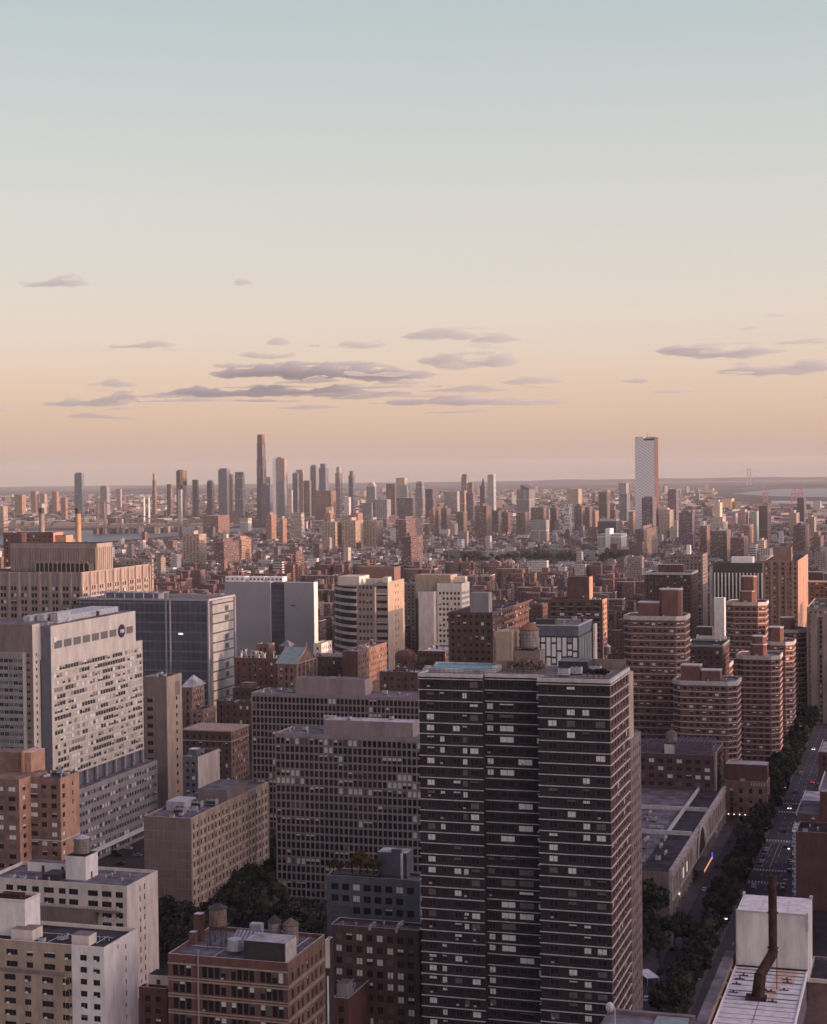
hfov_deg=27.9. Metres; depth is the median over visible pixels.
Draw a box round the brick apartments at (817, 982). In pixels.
[808,956,826,1002]
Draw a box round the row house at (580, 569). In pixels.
[574,562,586,575]
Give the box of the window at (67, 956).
[64,953,70,959]
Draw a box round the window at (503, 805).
[501,803,514,808]
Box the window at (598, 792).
[596,790,605,795]
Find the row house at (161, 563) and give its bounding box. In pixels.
[156,555,165,574]
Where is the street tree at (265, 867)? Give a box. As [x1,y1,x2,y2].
[260,863,271,871]
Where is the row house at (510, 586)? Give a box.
[505,582,513,599]
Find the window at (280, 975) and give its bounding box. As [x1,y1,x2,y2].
[278,973,282,984]
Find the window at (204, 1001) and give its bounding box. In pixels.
[202,1000,206,1010]
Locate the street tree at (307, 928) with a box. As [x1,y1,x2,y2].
[298,923,312,932]
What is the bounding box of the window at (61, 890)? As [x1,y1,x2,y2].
[59,888,65,893]
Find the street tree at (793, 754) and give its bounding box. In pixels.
[787,752,801,759]
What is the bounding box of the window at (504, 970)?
[502,967,515,973]
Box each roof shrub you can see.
[421,658,429,665]
[427,659,434,665]
[505,660,515,671]
[510,656,523,668]
[515,658,530,670]
[525,656,537,672]
[530,659,544,672]
[536,661,545,669]
[582,668,591,674]
[588,668,596,677]
[595,668,602,677]
[599,669,609,675]
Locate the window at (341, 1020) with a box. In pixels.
[339,1018,343,1023]
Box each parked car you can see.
[116,861,126,864]
[657,969,663,974]
[670,945,676,949]
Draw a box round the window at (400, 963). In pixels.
[398,961,403,967]
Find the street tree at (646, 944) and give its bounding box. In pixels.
[642,933,651,953]
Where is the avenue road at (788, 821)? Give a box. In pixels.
[690,723,826,1021]
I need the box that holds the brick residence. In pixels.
[144,779,268,906]
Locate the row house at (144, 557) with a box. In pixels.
[136,555,151,558]
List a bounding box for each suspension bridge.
[0,500,239,534]
[618,468,816,484]
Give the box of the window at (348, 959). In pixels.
[346,957,351,963]
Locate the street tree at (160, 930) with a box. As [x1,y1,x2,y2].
[158,922,167,933]
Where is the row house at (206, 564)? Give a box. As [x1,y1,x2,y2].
[202,562,214,566]
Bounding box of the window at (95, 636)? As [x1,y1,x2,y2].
[92,632,98,640]
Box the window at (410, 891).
[407,888,413,894]
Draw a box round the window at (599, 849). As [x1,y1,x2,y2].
[597,847,605,852]
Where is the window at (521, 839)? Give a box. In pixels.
[519,837,532,842]
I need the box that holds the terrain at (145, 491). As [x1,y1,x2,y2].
[0,488,517,495]
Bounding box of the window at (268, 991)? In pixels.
[266,989,270,999]
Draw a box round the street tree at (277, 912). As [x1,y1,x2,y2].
[257,904,283,924]
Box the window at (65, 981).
[63,979,68,984]
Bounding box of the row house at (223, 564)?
[220,558,227,570]
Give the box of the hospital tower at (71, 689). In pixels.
[0,606,157,858]
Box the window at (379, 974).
[377,971,382,977]
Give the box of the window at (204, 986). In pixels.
[202,983,206,994]
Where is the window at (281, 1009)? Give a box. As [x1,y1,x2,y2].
[279,1007,283,1017]
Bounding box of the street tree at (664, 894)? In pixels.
[648,883,670,914]
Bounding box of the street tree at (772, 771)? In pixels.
[769,767,781,775]
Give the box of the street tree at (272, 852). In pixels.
[269,846,275,857]
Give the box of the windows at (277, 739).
[276,737,420,897]
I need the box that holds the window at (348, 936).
[346,933,351,939]
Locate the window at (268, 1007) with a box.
[267,1006,271,1016]
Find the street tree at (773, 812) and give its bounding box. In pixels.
[769,806,776,819]
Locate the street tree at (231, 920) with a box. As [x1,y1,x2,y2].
[227,911,236,926]
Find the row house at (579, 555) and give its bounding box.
[576,549,582,563]
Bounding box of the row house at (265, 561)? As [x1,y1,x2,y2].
[258,558,273,563]
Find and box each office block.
[529,614,596,664]
[598,518,620,533]
[598,528,626,548]
[690,639,729,675]
[696,597,726,638]
[710,556,762,630]
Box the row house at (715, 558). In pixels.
[710,556,720,560]
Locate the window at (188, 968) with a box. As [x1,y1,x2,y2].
[186,965,190,976]
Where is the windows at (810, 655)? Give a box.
[810,655,821,721]
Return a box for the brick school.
[641,729,723,790]
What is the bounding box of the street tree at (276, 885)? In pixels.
[263,879,289,896]
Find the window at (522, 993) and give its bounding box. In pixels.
[520,991,534,997]
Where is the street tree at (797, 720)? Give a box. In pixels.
[794,717,808,730]
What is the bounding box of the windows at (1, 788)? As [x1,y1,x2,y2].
[0,780,73,867]
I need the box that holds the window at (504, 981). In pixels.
[502,978,515,984]
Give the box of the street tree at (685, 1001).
[672,994,693,1013]
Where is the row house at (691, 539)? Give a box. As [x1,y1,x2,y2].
[689,533,693,547]
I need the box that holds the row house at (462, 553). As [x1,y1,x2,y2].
[460,551,471,559]
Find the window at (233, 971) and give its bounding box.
[231,969,235,979]
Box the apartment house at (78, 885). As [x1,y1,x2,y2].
[0,834,158,998]
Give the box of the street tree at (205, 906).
[199,899,214,911]
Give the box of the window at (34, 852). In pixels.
[32,850,38,854]
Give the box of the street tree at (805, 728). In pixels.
[797,723,812,736]
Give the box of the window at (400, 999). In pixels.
[398,997,403,1003]
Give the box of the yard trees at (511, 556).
[125,539,678,666]
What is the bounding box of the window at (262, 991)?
[260,988,264,999]
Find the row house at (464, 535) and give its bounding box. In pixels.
[459,531,468,546]
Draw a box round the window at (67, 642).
[64,638,71,646]
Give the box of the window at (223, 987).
[221,985,225,995]
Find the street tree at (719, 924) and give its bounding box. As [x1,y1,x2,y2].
[702,911,721,931]
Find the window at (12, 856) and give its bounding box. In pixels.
[10,854,15,858]
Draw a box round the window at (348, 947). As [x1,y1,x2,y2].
[346,945,351,951]
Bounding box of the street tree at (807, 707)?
[801,704,812,709]
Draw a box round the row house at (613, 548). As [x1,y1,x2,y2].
[610,542,617,553]
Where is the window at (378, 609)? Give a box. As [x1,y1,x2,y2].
[377,608,387,610]
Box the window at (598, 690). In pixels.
[595,687,604,693]
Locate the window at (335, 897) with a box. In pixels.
[332,894,338,900]
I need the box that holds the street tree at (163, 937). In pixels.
[159,931,168,951]
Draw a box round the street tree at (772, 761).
[765,757,781,766]
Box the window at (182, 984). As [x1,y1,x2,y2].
[180,981,184,992]
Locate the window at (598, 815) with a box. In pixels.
[596,813,605,818]
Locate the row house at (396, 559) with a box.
[389,557,400,562]
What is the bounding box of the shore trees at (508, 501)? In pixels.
[0,488,811,523]
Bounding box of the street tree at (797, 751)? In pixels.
[789,749,802,758]
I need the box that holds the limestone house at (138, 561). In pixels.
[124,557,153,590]
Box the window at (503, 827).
[501,825,514,830]
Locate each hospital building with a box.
[182,674,205,727]
[182,722,249,779]
[183,747,219,795]
[191,703,215,725]
[216,698,251,760]
[233,682,262,698]
[234,649,279,687]
[257,642,274,655]
[275,642,317,687]
[279,640,295,654]
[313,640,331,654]
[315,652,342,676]
[342,639,386,690]
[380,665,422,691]
[395,648,414,669]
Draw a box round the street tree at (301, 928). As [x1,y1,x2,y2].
[281,917,303,932]
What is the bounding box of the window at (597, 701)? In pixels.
[595,699,604,704]
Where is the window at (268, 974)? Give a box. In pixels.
[266,972,270,982]
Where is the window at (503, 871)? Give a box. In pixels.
[501,869,514,874]
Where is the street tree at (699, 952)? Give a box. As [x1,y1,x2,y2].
[686,947,710,959]
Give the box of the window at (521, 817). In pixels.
[519,815,532,820]
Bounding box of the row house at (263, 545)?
[257,544,269,547]
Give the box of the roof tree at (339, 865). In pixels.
[335,860,344,872]
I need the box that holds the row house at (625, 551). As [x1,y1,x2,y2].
[617,549,627,556]
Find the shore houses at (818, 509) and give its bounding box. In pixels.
[0,483,826,529]
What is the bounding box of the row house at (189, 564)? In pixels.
[186,563,198,566]
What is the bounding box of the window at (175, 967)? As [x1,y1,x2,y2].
[173,964,177,974]
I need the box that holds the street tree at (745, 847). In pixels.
[737,840,756,857]
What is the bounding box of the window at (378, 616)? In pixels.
[377,615,387,617]
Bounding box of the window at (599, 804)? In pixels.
[596,801,605,807]
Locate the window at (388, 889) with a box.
[385,886,391,892]
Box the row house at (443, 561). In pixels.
[438,559,446,564]
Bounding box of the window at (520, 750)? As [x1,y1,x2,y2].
[518,748,531,754]
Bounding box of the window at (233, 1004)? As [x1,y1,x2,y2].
[232,1003,235,1013]
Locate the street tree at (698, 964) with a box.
[681,961,704,993]
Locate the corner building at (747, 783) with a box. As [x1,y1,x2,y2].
[724,748,769,822]
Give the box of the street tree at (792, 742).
[785,739,797,747]
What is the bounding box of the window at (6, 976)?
[4,973,15,979]
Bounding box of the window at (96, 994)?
[94,992,99,997]
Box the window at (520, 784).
[518,781,532,787]
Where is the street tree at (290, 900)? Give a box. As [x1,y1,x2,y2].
[284,894,308,910]
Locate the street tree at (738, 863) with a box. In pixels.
[725,857,748,873]
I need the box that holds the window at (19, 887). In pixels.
[17,885,26,890]
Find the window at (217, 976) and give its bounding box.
[214,968,219,978]
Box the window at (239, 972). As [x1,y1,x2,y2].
[237,970,241,980]
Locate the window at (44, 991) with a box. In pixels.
[42,989,52,994]
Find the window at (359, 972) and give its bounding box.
[357,970,362,976]
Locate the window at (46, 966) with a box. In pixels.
[44,964,54,969]
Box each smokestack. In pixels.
[39,508,44,531]
[75,508,80,541]
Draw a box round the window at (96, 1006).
[94,1004,99,1009]
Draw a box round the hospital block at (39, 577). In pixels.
[0,542,150,620]
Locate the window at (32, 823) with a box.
[31,821,37,825]
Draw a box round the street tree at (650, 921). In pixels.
[642,909,660,938]
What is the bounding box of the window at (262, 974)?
[260,972,264,982]
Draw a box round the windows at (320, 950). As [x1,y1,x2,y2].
[312,950,321,1023]
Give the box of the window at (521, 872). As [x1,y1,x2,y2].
[519,870,533,876]
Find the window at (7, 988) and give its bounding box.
[5,985,15,991]
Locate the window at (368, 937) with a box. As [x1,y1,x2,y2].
[366,935,371,941]
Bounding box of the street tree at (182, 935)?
[174,928,193,946]
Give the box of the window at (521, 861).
[519,859,532,864]
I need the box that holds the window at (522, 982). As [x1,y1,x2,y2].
[520,980,534,986]
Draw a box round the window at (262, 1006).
[261,1005,264,1015]
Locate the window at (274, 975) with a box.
[272,973,276,983]
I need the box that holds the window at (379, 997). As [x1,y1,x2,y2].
[377,995,382,1001]
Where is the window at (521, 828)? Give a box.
[519,826,532,831]
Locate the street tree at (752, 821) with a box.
[742,817,760,829]
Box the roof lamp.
[606,1002,615,1023]
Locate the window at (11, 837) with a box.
[9,835,15,839]
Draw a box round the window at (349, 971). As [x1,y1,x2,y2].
[346,969,351,975]
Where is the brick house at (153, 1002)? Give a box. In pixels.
[139,969,168,1023]
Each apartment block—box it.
[404,580,415,652]
[415,573,469,654]
[418,644,448,669]
[448,592,528,662]
[529,599,547,622]
[548,576,606,658]
[808,572,826,603]
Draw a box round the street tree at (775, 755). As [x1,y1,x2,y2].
[771,751,782,758]
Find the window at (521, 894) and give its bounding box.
[519,892,533,898]
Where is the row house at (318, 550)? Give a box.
[314,542,322,560]
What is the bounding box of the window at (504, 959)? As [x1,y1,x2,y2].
[502,956,515,962]
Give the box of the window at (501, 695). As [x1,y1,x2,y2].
[499,692,512,698]
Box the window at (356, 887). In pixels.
[353,884,359,890]
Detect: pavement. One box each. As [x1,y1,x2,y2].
[643,822,736,978]
[683,878,748,1014]
[750,817,775,871]
[775,725,814,809]
[784,880,795,897]
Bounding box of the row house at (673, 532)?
[670,527,677,537]
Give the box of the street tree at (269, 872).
[257,866,276,880]
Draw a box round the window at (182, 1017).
[180,1014,184,1023]
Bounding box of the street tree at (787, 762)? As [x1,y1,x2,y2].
[780,758,796,771]
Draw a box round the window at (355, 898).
[353,896,359,902]
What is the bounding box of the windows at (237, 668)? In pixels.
[237,668,255,683]
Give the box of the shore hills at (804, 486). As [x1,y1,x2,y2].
[716,483,826,489]
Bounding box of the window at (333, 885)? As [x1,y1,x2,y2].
[331,883,337,889]
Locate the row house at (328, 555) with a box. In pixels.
[323,553,337,556]
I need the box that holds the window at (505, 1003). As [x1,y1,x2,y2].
[503,1000,516,1006]
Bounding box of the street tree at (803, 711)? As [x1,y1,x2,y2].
[796,707,807,716]
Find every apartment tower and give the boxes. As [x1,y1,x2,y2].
[0,506,7,534]
[15,495,25,515]
[31,491,38,512]
[40,494,46,513]
[52,491,58,513]
[61,498,67,519]
[74,473,84,514]
[100,486,109,514]
[116,489,121,509]
[152,473,156,514]
[153,539,163,545]
[167,484,172,515]
[167,540,177,548]
[176,470,187,515]
[178,490,182,523]
[183,530,206,563]
[192,480,198,516]
[203,515,229,533]
[207,480,213,514]
[214,538,238,564]
[218,468,230,514]
[230,474,233,510]
[234,536,250,559]
[235,472,244,517]
[240,518,251,531]
[261,483,272,523]
[266,477,271,484]
[266,512,276,540]
[272,457,287,516]
[273,560,283,573]
[277,481,286,518]
[279,516,286,543]
[288,490,292,517]
[291,513,304,535]
[292,473,298,512]
[292,550,304,574]
[296,470,304,512]
[303,480,311,516]
[310,465,318,515]
[315,490,335,519]
[319,464,328,490]
[321,519,341,546]
[324,510,335,521]
[334,575,404,668]
[335,467,342,514]
[342,517,363,547]
[344,497,350,514]
[348,471,354,512]
[351,510,362,519]
[359,566,400,579]
[360,503,374,520]
[363,517,382,546]
[366,482,377,502]
[375,499,390,520]
[386,484,396,514]
[396,478,410,514]
[396,516,422,548]
[397,498,416,518]
[401,532,422,565]
[415,481,424,515]
[418,622,642,1023]
[425,489,435,516]
[429,507,439,532]
[439,529,450,535]
[441,506,450,528]
[443,491,459,513]
[451,523,457,535]
[456,511,466,532]
[460,491,465,510]
[461,474,468,492]
[466,493,474,520]
[468,482,473,492]
[475,503,491,537]
[480,479,486,505]
[487,474,495,511]
[492,510,501,531]
[502,510,510,533]
[516,512,528,535]
[517,484,534,518]
[531,507,548,519]
[531,520,548,541]
[550,505,558,531]
[559,504,571,534]
[567,489,581,515]
[574,504,584,529]
[585,506,591,529]
[592,510,598,526]
[598,492,609,520]
[610,508,618,517]
[619,483,628,504]
[619,494,629,520]
[623,588,689,746]
[628,511,635,532]
[635,524,657,555]
[642,496,655,525]
[644,564,697,638]
[659,508,673,535]
[668,489,678,526]
[669,545,707,625]
[672,663,741,760]
[679,510,695,543]
[699,525,709,555]
[710,527,730,560]
[711,502,727,529]
[726,575,768,675]
[729,660,732,675]
[730,533,747,560]
[736,635,782,761]
[738,509,748,533]
[741,524,753,549]
[749,543,757,560]
[751,511,758,541]
[758,538,766,560]
[759,505,770,542]
[763,547,807,626]
[764,547,772,559]
[766,626,795,735]
[780,616,806,710]
[789,510,799,533]
[793,522,808,553]
[797,497,806,522]
[807,598,826,723]
[808,515,816,537]
[812,531,823,556]
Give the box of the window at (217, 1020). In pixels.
[215,1018,219,1023]
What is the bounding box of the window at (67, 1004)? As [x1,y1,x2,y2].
[63,1003,69,1008]
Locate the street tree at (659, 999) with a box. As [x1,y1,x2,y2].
[647,987,679,1011]
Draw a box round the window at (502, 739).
[500,737,513,742]
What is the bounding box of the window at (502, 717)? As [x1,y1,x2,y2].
[500,714,513,720]
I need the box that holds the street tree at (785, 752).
[781,750,789,755]
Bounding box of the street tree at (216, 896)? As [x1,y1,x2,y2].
[213,888,228,901]
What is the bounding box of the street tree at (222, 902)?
[211,900,230,913]
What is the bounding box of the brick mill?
[3,532,72,566]
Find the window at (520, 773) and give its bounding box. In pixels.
[518,770,532,776]
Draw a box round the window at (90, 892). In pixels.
[88,890,97,895]
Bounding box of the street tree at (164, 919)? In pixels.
[158,916,169,921]
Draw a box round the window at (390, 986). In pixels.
[387,984,393,990]
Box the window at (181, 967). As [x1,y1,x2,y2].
[179,965,184,975]
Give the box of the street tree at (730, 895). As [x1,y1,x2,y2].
[714,886,736,904]
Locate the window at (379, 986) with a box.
[377,983,382,989]
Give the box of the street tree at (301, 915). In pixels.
[294,906,319,925]
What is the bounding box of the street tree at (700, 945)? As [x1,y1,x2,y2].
[694,942,713,958]
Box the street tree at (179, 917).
[168,911,195,926]
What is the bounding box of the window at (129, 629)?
[126,626,132,633]
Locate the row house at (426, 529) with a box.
[424,524,430,535]
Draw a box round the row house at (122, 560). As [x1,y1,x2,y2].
[120,557,130,563]
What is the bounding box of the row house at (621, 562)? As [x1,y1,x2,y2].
[617,557,625,570]
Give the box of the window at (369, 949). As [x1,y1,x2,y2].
[367,947,372,953]
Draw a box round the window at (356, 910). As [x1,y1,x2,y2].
[353,907,359,913]
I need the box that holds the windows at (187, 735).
[186,730,247,777]
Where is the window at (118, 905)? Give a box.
[116,902,122,907]
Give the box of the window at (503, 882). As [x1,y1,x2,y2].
[501,880,514,885]
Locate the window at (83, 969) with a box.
[80,967,86,972]
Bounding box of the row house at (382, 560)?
[379,559,393,562]
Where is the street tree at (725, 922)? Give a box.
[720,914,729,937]
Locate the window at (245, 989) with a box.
[243,987,247,997]
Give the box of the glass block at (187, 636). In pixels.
[77,591,235,723]
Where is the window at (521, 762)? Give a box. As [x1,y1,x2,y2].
[518,759,531,765]
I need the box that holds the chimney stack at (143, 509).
[143,496,144,524]
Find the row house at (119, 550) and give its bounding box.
[115,549,125,553]
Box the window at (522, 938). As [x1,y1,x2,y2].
[520,936,533,942]
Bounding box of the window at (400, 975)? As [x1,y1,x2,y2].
[398,973,403,979]
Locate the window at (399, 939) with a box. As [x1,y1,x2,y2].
[397,937,402,943]
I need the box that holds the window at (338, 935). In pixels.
[336,933,341,939]
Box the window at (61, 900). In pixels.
[59,898,65,903]
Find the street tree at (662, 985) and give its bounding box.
[654,980,679,996]
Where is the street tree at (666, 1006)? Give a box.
[659,1004,672,1011]
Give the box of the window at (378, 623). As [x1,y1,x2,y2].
[377,622,387,624]
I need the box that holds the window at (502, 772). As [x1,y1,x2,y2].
[500,770,513,775]
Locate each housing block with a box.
[154,576,186,589]
[154,583,193,593]
[154,585,169,593]
[169,573,191,589]
[176,564,204,589]
[185,587,224,593]
[199,591,220,593]
[200,577,224,592]
[211,569,250,582]
[217,566,246,574]
[239,568,263,575]
[262,568,290,581]
[269,559,301,581]
[285,558,307,574]
[300,569,337,583]
[312,578,333,588]
[314,559,351,575]
[316,557,350,563]
[316,578,333,583]
[318,583,336,601]
[318,595,334,615]
[318,601,323,615]
[318,609,334,649]
[318,619,325,641]
[353,560,384,574]
[354,558,379,564]
[401,563,413,578]
[403,560,440,578]
[404,563,436,582]
[405,624,409,648]
[445,557,475,573]
[449,567,487,573]
[457,569,494,588]
[457,570,491,588]
[468,575,490,588]
[469,583,510,599]
[471,584,490,588]
[481,558,512,571]
[482,561,518,581]
[496,563,529,588]
[507,567,536,581]
[507,576,538,599]
[517,580,557,599]
[518,585,566,599]
[531,567,569,583]
[536,591,562,598]
[557,572,569,578]
[586,560,613,585]
[593,585,616,597]
[595,568,624,585]
[597,572,625,591]
[599,591,624,609]
[607,605,637,619]
[607,612,616,628]
[607,621,623,658]
[617,575,644,600]
[617,619,623,629]
[634,589,644,609]
[708,591,709,613]
[808,565,826,578]
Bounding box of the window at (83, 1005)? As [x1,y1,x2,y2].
[81,1003,87,1008]
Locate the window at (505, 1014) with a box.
[503,1011,516,1017]
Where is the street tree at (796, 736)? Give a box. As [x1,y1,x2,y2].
[790,733,806,744]
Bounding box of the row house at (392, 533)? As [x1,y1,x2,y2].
[390,527,395,539]
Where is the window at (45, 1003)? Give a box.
[43,1001,53,1006]
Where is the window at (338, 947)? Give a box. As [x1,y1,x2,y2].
[336,944,341,950]
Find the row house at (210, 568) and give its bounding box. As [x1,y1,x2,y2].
[200,567,217,570]
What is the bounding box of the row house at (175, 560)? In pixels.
[171,554,180,566]
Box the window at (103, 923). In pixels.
[102,922,111,925]
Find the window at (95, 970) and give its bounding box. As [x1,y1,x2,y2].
[93,968,99,973]
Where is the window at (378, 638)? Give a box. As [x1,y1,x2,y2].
[377,637,387,639]
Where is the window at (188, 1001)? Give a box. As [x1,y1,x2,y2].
[186,998,191,1009]
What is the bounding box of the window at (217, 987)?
[215,984,219,995]
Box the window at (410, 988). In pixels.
[408,986,413,992]
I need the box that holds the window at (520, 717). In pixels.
[518,715,531,721]
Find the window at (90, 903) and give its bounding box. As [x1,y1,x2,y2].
[88,900,97,906]
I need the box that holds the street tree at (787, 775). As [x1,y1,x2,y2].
[784,771,790,778]
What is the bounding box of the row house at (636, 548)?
[629,540,643,556]
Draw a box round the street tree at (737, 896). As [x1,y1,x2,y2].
[732,887,740,905]
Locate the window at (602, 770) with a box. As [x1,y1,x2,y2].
[596,767,605,773]
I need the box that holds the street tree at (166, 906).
[158,895,181,918]
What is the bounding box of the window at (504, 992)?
[502,989,515,995]
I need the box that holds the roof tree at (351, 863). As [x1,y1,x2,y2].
[344,856,358,872]
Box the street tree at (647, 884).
[642,877,658,909]
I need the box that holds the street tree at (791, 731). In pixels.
[787,729,802,738]
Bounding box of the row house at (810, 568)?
[808,566,816,570]
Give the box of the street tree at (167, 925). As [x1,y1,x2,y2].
[158,919,173,956]
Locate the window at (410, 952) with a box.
[408,950,413,956]
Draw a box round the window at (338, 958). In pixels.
[336,956,341,962]
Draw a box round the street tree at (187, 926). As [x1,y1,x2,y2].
[180,920,207,931]
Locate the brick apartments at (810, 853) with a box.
[792,771,826,910]
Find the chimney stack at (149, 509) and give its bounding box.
[148,496,149,523]
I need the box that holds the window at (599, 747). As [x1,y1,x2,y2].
[596,744,604,750]
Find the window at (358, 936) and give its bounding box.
[356,934,361,940]
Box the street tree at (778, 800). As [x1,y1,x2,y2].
[770,793,782,806]
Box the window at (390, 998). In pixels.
[388,996,393,1002]
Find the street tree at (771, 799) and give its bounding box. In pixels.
[768,795,774,806]
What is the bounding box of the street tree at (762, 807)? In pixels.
[753,804,770,815]
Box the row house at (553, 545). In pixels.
[549,544,558,547]
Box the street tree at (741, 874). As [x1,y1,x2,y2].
[727,866,748,885]
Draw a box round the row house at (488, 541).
[486,536,491,549]
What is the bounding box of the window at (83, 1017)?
[81,1015,87,1020]
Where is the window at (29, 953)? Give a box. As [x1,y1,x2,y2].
[27,950,32,955]
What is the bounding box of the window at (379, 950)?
[377,948,382,954]
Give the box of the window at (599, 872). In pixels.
[597,870,605,875]
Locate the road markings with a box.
[733,727,823,943]
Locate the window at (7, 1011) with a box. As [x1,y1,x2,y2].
[5,1009,15,1014]
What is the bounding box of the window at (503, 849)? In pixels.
[501,847,514,852]
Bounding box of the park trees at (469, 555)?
[444,546,624,560]
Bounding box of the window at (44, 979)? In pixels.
[42,977,52,982]
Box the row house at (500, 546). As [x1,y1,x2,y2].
[494,545,507,547]
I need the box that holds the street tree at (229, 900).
[217,898,233,908]
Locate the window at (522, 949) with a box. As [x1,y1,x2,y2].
[520,947,533,953]
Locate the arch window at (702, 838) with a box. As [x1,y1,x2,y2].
[699,827,704,855]
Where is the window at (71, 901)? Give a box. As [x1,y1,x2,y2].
[69,899,77,904]
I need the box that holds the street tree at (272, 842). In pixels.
[269,838,275,847]
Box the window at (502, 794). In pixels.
[500,792,513,797]
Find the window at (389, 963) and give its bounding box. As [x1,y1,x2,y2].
[387,960,392,966]
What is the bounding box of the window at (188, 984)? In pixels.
[186,982,190,992]
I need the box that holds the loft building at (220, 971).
[164,903,325,1023]
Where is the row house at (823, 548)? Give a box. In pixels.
[820,545,826,550]
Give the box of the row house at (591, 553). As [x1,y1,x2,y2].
[584,549,597,558]
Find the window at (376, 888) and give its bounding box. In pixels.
[374,886,380,892]
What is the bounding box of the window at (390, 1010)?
[388,1008,393,1014]
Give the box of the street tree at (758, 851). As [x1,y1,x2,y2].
[754,845,759,857]
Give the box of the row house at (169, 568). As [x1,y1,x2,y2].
[166,567,176,570]
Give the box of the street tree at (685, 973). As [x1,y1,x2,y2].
[669,968,698,986]
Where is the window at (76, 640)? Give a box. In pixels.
[73,636,80,644]
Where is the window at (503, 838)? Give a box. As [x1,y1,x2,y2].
[501,836,514,841]
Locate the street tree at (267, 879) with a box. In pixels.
[251,874,273,883]
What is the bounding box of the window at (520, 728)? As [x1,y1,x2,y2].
[518,726,531,732]
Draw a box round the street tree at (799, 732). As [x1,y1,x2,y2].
[794,730,806,735]
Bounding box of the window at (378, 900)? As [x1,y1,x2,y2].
[374,897,381,903]
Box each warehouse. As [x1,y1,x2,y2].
[53,522,102,525]
[111,523,145,524]
[722,498,733,508]
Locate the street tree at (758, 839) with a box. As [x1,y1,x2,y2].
[744,829,765,860]
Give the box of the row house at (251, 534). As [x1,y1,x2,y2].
[245,533,255,536]
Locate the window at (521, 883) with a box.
[519,881,533,887]
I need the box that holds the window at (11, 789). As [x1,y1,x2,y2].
[8,787,14,791]
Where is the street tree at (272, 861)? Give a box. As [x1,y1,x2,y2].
[263,856,275,867]
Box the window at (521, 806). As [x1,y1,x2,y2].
[518,804,532,809]
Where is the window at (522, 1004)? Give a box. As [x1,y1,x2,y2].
[520,1002,534,1008]
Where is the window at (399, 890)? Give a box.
[396,887,402,893]
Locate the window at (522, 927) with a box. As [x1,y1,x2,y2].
[520,925,533,931]
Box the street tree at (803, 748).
[795,742,806,755]
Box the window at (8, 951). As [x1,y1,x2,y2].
[6,949,17,954]
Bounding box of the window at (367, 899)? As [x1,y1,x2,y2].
[364,896,370,902]
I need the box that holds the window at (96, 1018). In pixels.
[94,1016,100,1021]
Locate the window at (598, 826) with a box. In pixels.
[596,824,605,830]
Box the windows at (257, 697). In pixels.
[253,696,392,826]
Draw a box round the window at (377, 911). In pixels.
[375,908,381,914]
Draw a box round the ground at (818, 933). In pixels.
[0,481,826,1023]
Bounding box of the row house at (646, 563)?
[644,561,654,567]
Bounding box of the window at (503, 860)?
[501,858,514,863]
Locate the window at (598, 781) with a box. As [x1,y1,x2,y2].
[596,779,605,784]
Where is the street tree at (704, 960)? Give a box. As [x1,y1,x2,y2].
[680,951,713,988]
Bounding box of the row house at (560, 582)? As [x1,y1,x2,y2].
[551,575,566,591]
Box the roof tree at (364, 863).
[360,856,375,873]
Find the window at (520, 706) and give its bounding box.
[517,704,531,709]
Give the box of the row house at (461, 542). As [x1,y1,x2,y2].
[457,538,464,546]
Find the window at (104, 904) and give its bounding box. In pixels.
[102,901,111,907]
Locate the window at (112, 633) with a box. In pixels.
[109,629,115,637]
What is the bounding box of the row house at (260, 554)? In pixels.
[256,549,264,560]
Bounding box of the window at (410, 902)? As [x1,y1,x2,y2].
[407,899,413,905]
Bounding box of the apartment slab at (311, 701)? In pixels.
[251,675,419,835]
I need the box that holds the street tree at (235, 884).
[227,878,248,892]
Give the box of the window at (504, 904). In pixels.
[502,902,515,907]
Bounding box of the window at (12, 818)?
[9,816,15,820]
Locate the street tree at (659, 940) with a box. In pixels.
[649,929,671,964]
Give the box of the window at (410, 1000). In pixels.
[408,998,413,1004]
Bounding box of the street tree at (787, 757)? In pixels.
[781,754,795,762]
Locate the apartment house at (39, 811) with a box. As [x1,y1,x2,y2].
[0,747,80,870]
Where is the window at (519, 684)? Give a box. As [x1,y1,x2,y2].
[517,682,531,687]
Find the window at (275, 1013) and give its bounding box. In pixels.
[273,1006,277,1017]
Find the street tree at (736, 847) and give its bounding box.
[730,845,740,853]
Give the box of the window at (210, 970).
[208,967,212,977]
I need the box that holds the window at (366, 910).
[364,908,370,914]
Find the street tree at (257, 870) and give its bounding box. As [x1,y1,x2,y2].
[247,862,264,883]
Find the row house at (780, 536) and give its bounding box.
[778,530,782,542]
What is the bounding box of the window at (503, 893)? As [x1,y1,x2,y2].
[501,891,514,896]
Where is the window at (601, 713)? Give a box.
[595,710,604,716]
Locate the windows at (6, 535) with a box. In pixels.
[6,535,39,565]
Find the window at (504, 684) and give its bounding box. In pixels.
[499,681,512,687]
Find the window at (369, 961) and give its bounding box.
[367,959,372,965]
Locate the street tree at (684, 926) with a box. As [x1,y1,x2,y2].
[669,913,696,953]
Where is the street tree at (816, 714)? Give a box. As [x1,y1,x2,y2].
[808,710,821,731]
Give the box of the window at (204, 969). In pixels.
[202,967,206,977]
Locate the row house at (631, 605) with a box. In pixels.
[627,600,635,612]
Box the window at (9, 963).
[7,960,17,966]
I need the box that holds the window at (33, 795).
[31,793,37,797]
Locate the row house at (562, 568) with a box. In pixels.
[558,565,566,569]
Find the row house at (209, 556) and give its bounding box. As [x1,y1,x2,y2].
[207,554,213,559]
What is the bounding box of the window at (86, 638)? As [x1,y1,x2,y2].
[83,634,89,642]
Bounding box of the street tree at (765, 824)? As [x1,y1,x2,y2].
[753,815,771,831]
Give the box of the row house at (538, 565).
[532,559,548,571]

